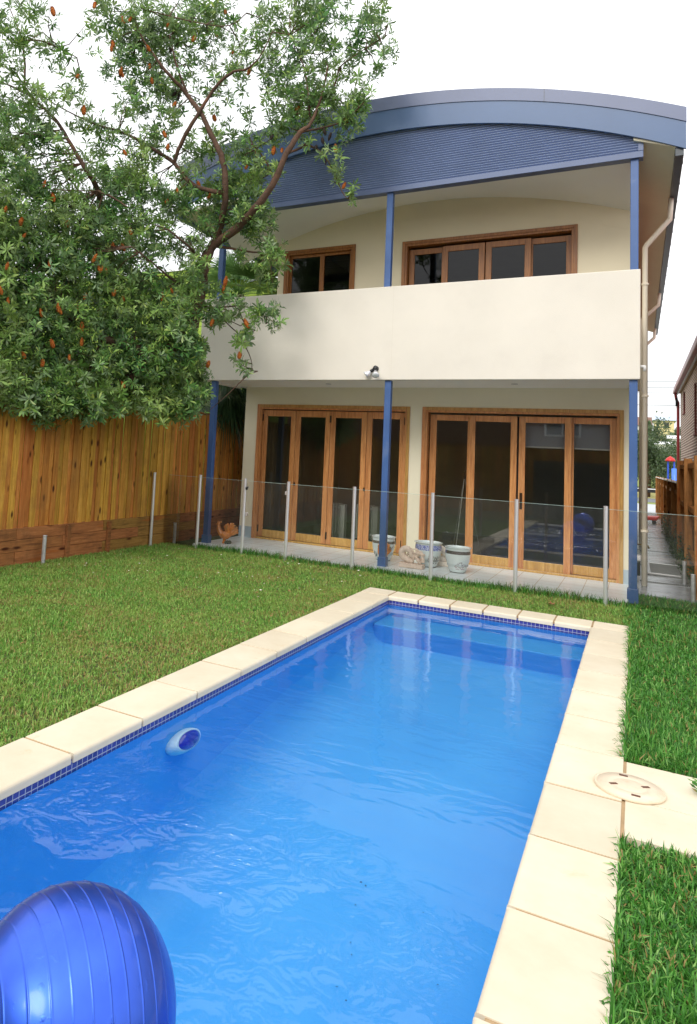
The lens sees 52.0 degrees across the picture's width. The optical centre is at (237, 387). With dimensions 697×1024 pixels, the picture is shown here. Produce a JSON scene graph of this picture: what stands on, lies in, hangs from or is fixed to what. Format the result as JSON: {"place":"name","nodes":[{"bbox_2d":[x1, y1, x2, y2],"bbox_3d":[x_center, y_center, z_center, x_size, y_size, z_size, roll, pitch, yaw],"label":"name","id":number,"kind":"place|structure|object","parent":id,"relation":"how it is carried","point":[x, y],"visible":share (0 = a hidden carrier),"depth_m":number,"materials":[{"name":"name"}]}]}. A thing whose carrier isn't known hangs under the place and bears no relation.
{"place":"outdoors","nodes":[
{"label":"outdoors","id":0,"kind":"place"},
{"bbox_2d":[183,381,246,496],"bbox_3d":[-0.469,1.387,14.602,2.185,3.412,2.081,0,-6,30],"label":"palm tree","id":1,"kind":"object","parent":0,"point":[231,410],"visible":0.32,"depth_m":14.12,"materials":[{"name":"green plant"}]},
{"bbox_2d":[198,384,239,497],"bbox_3d":[-0.103,1.140,16.378,2.037,4.163,2.103,0,-6,30],"label":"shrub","id":2,"kind":"object","parent":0,"point":[224,458],"visible":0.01,"depth_m":16.17,"materials":[{"name":"green plant"}]},
{"bbox_2d":[93,554,358,596],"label":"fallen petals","id":3,"kind":"object","parent":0,"point":[238,571],"visible":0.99,"depth_m":9.54,"materials":[{"name":"brown plant"}]},
{"bbox_2d":[207,249,277,508],"bbox_3d":[-0.015,0.032,15.696,2.242,6.349,2.251,3,-5,-2],"label":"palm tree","id":4,"kind":"object","parent":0,"point":[234,271],"visible":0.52,"depth_m":15.50,"materials":[{"name":"green plant"}]},
{"bbox_2d":[332,502,346,538],"bbox_3d":[1.879,2.593,13.343,0.360,0.765,0.290,0,-6,30],"label":"column heater","id":5,"kind":"object","parent":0,"point":[339,519],"depth_m":13.26,"materials":[{"name":"grey metal"}]},
{"bbox_2d":[0,538,696,1023],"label":"lawn","id":6,"kind":"structure","parent":0,"point":[184,542],"depth_m":6.33,"materials":[{"name":"plant"}]},
{"bbox_2d":[41,535,46,562],"bbox_3d":[-2.709,2.276,9.783,0.060,0.411,0.059,0,-6,30],"label":"short post","id":7,"kind":"object","parent":6,"relation":"on","point":[43,554],"visible":0.9,"depth_m":9.76,"materials":[{"name":"metal"}]},
{"bbox_2d":[0,385,244,567],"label":"timber fence","id":8,"kind":"object","parent":6,"relation":"on","point":[67,532],"visible":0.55,"depth_m":11.14,"materials":[{"name":"brown wood"}]},
{"bbox_2d":[172,523,176,543],"bbox_3d":[-1.136,2.644,12.580,0.060,0.411,0.059,0,-6,30],"label":"short post","id":9,"kind":"object","parent":6,"relation":"on","point":[174,532],"visible":0.88,"depth_m":12.56,"materials":[{"name":"metal"}]},
{"bbox_2d":[0,587,628,1023],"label":"swimming pool","id":10,"kind":"structure","parent":6,"relation":"in","point":[424,769],"depth_m":4.48,"materials":[{"name":"liquid"}]},
{"bbox_2d":[165,728,200,755],"bbox_3d":[-0.360,2.386,4.713,0.136,0.147,0.343,0,-6,30],"label":"pool lamp","id":11,"kind":"object","parent":10,"relation":"attached to","point":[185,740],"visible":0.98,"depth_m":4.64,"materials":[{"name":"blue plastic"}]},
{"label":"water","id":12,"kind":"structure","parent":10,"relation":"in","visible":0},
{"bbox_2d":[0,880,175,1023],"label":"exercise ball","id":13,"kind":"object","parent":12,"relation":"on","point":[82,952],"visible":1,"depth_m":1.83,"materials":[{"name":"blue plastic"}]},
{"bbox_2d":[192,543,644,610],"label":"terrace grass","id":14,"kind":"structure","parent":6,"relation":"on","point":[464,582],"depth_m":10.06,"materials":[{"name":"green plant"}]},
{"bbox_2d":[149,472,688,604],"bbox_3d":[2.616,2.146,10.013,9.259,1.266,0.458,0,-6,30],"label":"glass fence","id":15,"kind":"object","parent":6,"relation":"on","point":[605,557],"visible":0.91,"depth_m":10.37,"materials":[{"name":"glass"}]},
{"bbox_2d":[245,481,286,544],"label":"glass gate","id":16,"kind":"structure","parent":15,"relation":"attached to","point":[246,513],"depth_m":11.57,"materials":[{"name":"clear glass"}]},
{"bbox_2d":[593,622,645,1023],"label":"edge grass","id":17,"kind":"structure","parent":6,"relation":"on","point":[619,917],"depth_m":2.83,"materials":[{"name":"green plant"}]},
{"bbox_2d":[620,762,696,861],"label":"cross paving","id":18,"kind":"structure","parent":6,"relation":"on","point":[671,819],"depth_m":3.48,"materials":[{"name":"tile"}]},
{"bbox_2d":[594,771,666,804],"bbox_3d":[2.101,2.144,3.755,0.340,0.020,0.340,0,-6,30],"label":"skimmer lid","id":19,"kind":"object","parent":18,"relation":"on","point":[630,788],"visible":1,"depth_m":3.73,"materials":[{"name":"beige plastic"}]},
{"bbox_2d":[688,778,696,791],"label":"weed","id":20,"kind":"object","parent":18,"relation":"on","point":[694,781],"visible":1,"depth_m":3.75,"materials":[{"name":"green plant"}]},
{"bbox_2d":[691,574,695,604],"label":"short post","id":21,"kind":"object","parent":6,"relation":"on","point":[693,587],"visible":0.94,"depth_m":9.39,"materials":[{"name":"metal"}]},
{"bbox_2d":[0,0,696,429],"label":"sky","id":22,"kind":"structure","parent":0,"point":[643,49],"materials":[{"name":"white"}]},
{"bbox_2d":[355,504,379,539],"bbox_3d":[2.455,2.615,13.243,0.420,0.765,0.290,0,-6,30],"label":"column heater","id":23,"kind":"object","parent":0,"point":[374,521],"depth_m":13.15,"materials":[{"name":"grey metal"}]},
{"bbox_2d":[117,487,653,538],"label":"ground","id":24,"kind":"structure","parent":0,"point":[216,537],"depth_m":14.29,"materials":[{"name":"brown soil"}]},
{"bbox_2d":[0,0,401,520],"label":"banksia tree","id":25,"kind":"object","parent":24,"relation":"on","point":[33,310],"visible":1,"depth_m":10.65,"materials":[{"name":"green plant"}]},
{"bbox_2d":[177,88,686,604],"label":"house","id":26,"kind":"structure","parent":24,"relation":"on","point":[477,276],"depth_m":11.61,"materials":[{"name":"white paint"}]},
{"bbox_2d":[283,244,355,293],"bbox_3d":[1.566,-1.822,13.449,1.470,1.700,0.188,0,-6,30],"label":"upper window","id":27,"kind":"structure","parent":26,"relation":"in","point":[311,271],"depth_m":13.47,"materials":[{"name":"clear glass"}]},
{"bbox_2d":[251,404,409,555],"bbox_3d":[1.680,1.635,12.965,3.025,2.590,0.188,0,-6,30],"label":"folding door","id":28,"kind":"structure","parent":26,"relation":"in","point":[331,413],"depth_m":12.94,"materials":[{"name":"brown wood"}]},
{"bbox_2d":[364,365,378,377],"bbox_3d":[2.123,-0.246,11.102,0.274,0.210,0.185,0,-6,30],"label":"security light","id":29,"kind":"object","parent":26,"relation":"attached to","point":[375,369],"visible":1,"depth_m":11.10,"materials":[{"name":"white plastic"}]},
{"bbox_2d":[453,472,480,553],"bbox_3d":[4.064,2.268,12.520,0.553,1.471,0.541,0,-6,30],"label":"tripod","id":30,"kind":"object","parent":26,"relation":"on","point":[464,475],"visible":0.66,"depth_m":12.60,"materials":[{"name":"metal"}]},
{"bbox_2d":[401,224,577,285],"bbox_3d":[4.194,-1.380,11.907,2.855,2.470,0.208,0,-6,30],"label":"balcony door","id":31,"kind":"structure","parent":26,"relation":"in","point":[557,255],"depth_m":11.90,"materials":[{"name":"brown wood"}]},
{"bbox_2d":[419,407,623,583],"bbox_3d":[4.514,1.645,11.359,3.060,2.590,0.208,0,-6,30],"label":"sliding door","id":32,"kind":"structure","parent":26,"relation":"in","point":[517,445],"depth_m":11.25,"materials":[{"name":"brown wood"}]},
{"bbox_2d":[526,423,564,448],"bbox_3d":[5.027,0.745,11.385,0.720,0.500,0.015,0,-6,30],"label":"roller blind","id":33,"kind":"object","parent":26,"relation":"attached to","point":[546,435],"visible":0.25,"depth_m":11.39,"materials":[{"name":"grey fabric"}]},
{"bbox_2d":[574,424,609,450],"bbox_3d":[5.652,0.747,11.028,0.640,0.500,0.015,0,-6,30],"label":"roller blind","id":34,"kind":"object","parent":26,"relation":"attached to","point":[591,437],"visible":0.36,"depth_m":11.05,"materials":[{"name":"grey fabric"}]},
{"bbox_2d":[637,555,640,575],"bbox_3d":[6.168,2.745,10.796,0.085,0.300,0.220,0,-6,30],"label":"gas meter","id":35,"kind":"object","parent":26,"relation":"attached to","point":[638,564],"visible":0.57,"depth_m":10.70,"materials":[{"name":"grey metal"}]},
{"bbox_2d":[656,477,676,537],"bbox_3d":[13.685,3.720,22.399,0.190,1.590,18.858,0,-6,30],"label":"boundary fence","id":36,"kind":"object","parent":24,"relation":"on","point":[666,494],"visible":0.62,"depth_m":18.79,"materials":[{"name":"brown wood"}]},
{"bbox_2d":[665,456,676,480],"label":"play tower","id":37,"kind":"structure","parent":24,"relation":"on","point":[673,470],"depth_m":42.85,"materials":[{"name":"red plastic"}]},
{"bbox_2d":[660,511,693,580],"bbox_3d":[10.014,3.396,16.106,0.289,0.730,11.248,0,-6,30],"label":"creeper","id":38,"kind":"object","parent":24,"relation":"on","point":[673,543],"visible":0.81,"depth_m":14.38,"materials":[{"name":"green plant"}]},
{"bbox_2d":[682,561,686,584],"bbox_3d":[6.957,2.922,10.904,0.060,0.411,0.059,0,-6,30],"label":"short post","id":39,"kind":"object","parent":24,"relation":"on","point":[684,572],"visible":0.9,"depth_m":10.89,"materials":[{"name":"metal"}]},
{"bbox_2d":[677,456,696,599],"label":"boundary fence","id":40,"kind":"object","parent":24,"relation":"on","point":[687,491],"visible":0.85,"depth_m":11.86,"materials":[{"name":"brown wood"}]},
{"bbox_2d":[193,536,627,601],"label":"terrace","id":41,"kind":"structure","parent":0,"point":[543,581],"depth_m":10.79,"materials":[{"name":"concrete"}]},
{"bbox_2d":[216,521,238,543],"bbox_3d":[-0.198,2.599,12.500,0.457,0.384,0.154,0,-6,30],"label":"rooster figurine","id":42,"kind":"object","parent":41,"relation":"on","point":[231,529],"visible":1,"depth_m":12.46,"materials":[{"name":"orange ceramic"}]},
{"bbox_2d":[372,534,395,560],"bbox_3d":[2.400,2.650,11.534,0.405,0.392,0.405,4,-5,-12],"label":"planter pot","id":43,"kind":"object","parent":41,"relation":"on","point":[390,540],"visible":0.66,"depth_m":11.43,"materials":[{"name":"ceramic"}]},
{"bbox_2d":[378,543,390,554],"bbox_3d":[2.348,2.660,11.257,0.124,0.316,0.373,-1,-7,40],"label":"rooster figurine","id":44,"kind":"object","parent":41,"relation":"on","point":[388,549],"visible":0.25,"depth_m":11.30,"materials":[{"name":"orange ceramic"}]},
{"bbox_2d":[399,545,424,569],"bbox_3d":[2.700,2.635,10.859,0.419,0.333,0.169,0,-6,30],"label":"dragon statue","id":45,"kind":"object","parent":41,"relation":"on","point":[407,562],"visible":1,"depth_m":10.82,"materials":[{"name":"stone"}]},
{"bbox_2d":[414,540,442,567],"bbox_3d":[3.022,2.648,11.110,0.442,0.387,0.442,6,-6,-27],"label":"planter pot","id":46,"kind":"object","parent":41,"relation":"on","point":[422,546],"visible":0.7,"depth_m":10.96,"materials":[{"name":"white ceramic"}]},
{"bbox_2d":[437,545,447,566],"bbox_3d":[3.320,2.704,11.218,0.410,0.326,0.158,-1,-6,38],"label":"dragon statue","id":47,"kind":"object","parent":41,"relation":"on","point":[442,561],"visible":0.28,"depth_m":11.19,"materials":[{"name":"white stone"}]},
{"bbox_2d":[444,545,471,572],"bbox_3d":[3.357,2.631,10.689,0.403,0.382,0.403,0,-6,28],"label":"planter pot","id":48,"kind":"object","parent":41,"relation":"on","point":[458,558],"visible":1,"depth_m":10.55,"materials":[{"name":"grey ceramic"}]},
{"bbox_2d":[637,503,655,512],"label":"driveway","id":49,"kind":"structure","parent":0,"point":[651,508],"depth_m":33.85,"materials":[{"name":"concrete"}]},
{"bbox_2d":[637,492,655,498],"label":"park","id":50,"kind":"structure","parent":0,"point":[652,495],"depth_m":50.64,"materials":[{"name":"plant"}]},
{"bbox_2d":[637,488,655,492],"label":"park rail","id":51,"kind":"object","parent":50,"relation":"on","point":[652,491],"depth_m":47.16,"materials":[{"name":"white metal"}]},
{"bbox_2d":[637,411,680,496],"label":"shade tree","id":52,"kind":"object","parent":50,"relation":"on","point":[657,463],"visible":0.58,"depth_m":48.14,"materials":[{"name":"green plant"}]},
{"bbox_2d":[656,431,680,478],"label":"shade tree","id":53,"kind":"object","parent":50,"relation":"on","point":[673,442],"visible":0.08,"depth_m":53.06,"materials":[{"name":"green plant"}]},
{"bbox_2d":[637,497,655,502],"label":"road","id":54,"kind":"structure","parent":0,"point":[651,500],"depth_m":43.52,"materials":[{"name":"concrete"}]},
{"bbox_2d":[602,593,696,1023],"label":"coarse grass","id":55,"kind":"structure","parent":0,"point":[646,993],"depth_m":3.08,"materials":[{"name":"green plant"}]},
{"bbox_2d":[648,516,659,524],"bbox_3d":[13.819,4.444,23.463,0.571,0.262,0.560,0,-6,30],"label":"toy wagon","id":56,"kind":"object","parent":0,"point":[654,519],"visible":0.54,"depth_m":23.22,"materials":[{"name":"red plastic"}]},
{"bbox_2d":[652,414,676,439],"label":"hillside house","id":57,"kind":"structure","parent":0,"point":[672,419],"depth_m":98.39,"materials":[{"name":"white paint"}]},
{"bbox_2d":[637,512,696,602],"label":"side path","id":58,"kind":"structure","parent":0,"point":[656,542],"depth_m":13.22,"materials":[{"name":"concrete"}]},
{"bbox_2d":[647,562,681,577],"bbox_3d":[7.489,3.209,12.302,0.540,0.031,1.600,0,-6,30],"label":"drain grate","id":59,"kind":"object","parent":58,"relation":"on","point":[666,570],"visible":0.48,"depth_m":12.18,"materials":[{"name":"metal"}]},
{"bbox_2d":[639,580,690,587],"bbox_3d":[6.613,3.043,10.836,0.690,0.008,0.110,0,-6,30],"label":"strip drain","id":60,"kind":"object","parent":58,"relation":"on","point":[667,584],"visible":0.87,"depth_m":10.80,"materials":[{"name":"metal"}]},
{"bbox_2d":[673,336,696,460],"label":"brick house","id":61,"kind":"structure","parent":0,"point":[685,386],"depth_m":22.36,"materials":[{"name":"brick"}]},
{"bbox_2d":[682,391,684,414],"bbox_3d":[15.870,0.538,24.727,0.240,0.852,0.930,0,-6,30],"label":"window","id":62,"kind":"structure","parent":61,"relation":"in","point":[683,413],"depth_m":25.08,"materials":[{"name":"red glass"}]},
{"bbox_2d":[693,383,696,435],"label":"window","id":63,"kind":"structure","parent":61,"relation":"in","point":[695,432],"depth_m":20.17,"materials":[{"name":"red glass"}]},
{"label":"hill","id":64,"kind":"structure","parent":0,"visible":0},
{"bbox_2d":[638,417,651,429],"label":"hillside house","id":65,"kind":"structure","parent":64,"relation":"on","point":[650,418],"depth_m":90.77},
{"bbox_2d":[648,420,660,441],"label":"shade tree","id":66,"kind":"object","parent":64,"relation":"on","point":[657,436],"visible":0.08,"depth_m":82.96,"materials":[{"name":"green plant"}]},
{"bbox_2d":[655,442,671,447],"bbox_3d":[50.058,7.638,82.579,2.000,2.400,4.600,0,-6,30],"label":"hillside house","id":67,"kind":"structure","parent":64,"relation":"on","point":[659,444],"depth_m":81.21,"materials":[{"name":"white paint"}]},
{"bbox_2d":[655,433,674,441],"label":"shade tree","id":68,"kind":"object","parent":64,"relation":"on","point":[664,438],"visible":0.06,"depth_m":87.17,"materials":[{"name":"green plant"}]},
{"bbox_2d":[666,435,680,447],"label":"hillside house","id":69,"kind":"structure","parent":64,"relation":"on","point":[674,438],"depth_m":84.35,"materials":[{"name":"white metal"}]},
{"bbox_2d":[666,427,680,435],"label":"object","id":70,"kind":"object","parent":64,"relation":"on","point":[675,432],"visible":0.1,"depth_m":91.87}
]}

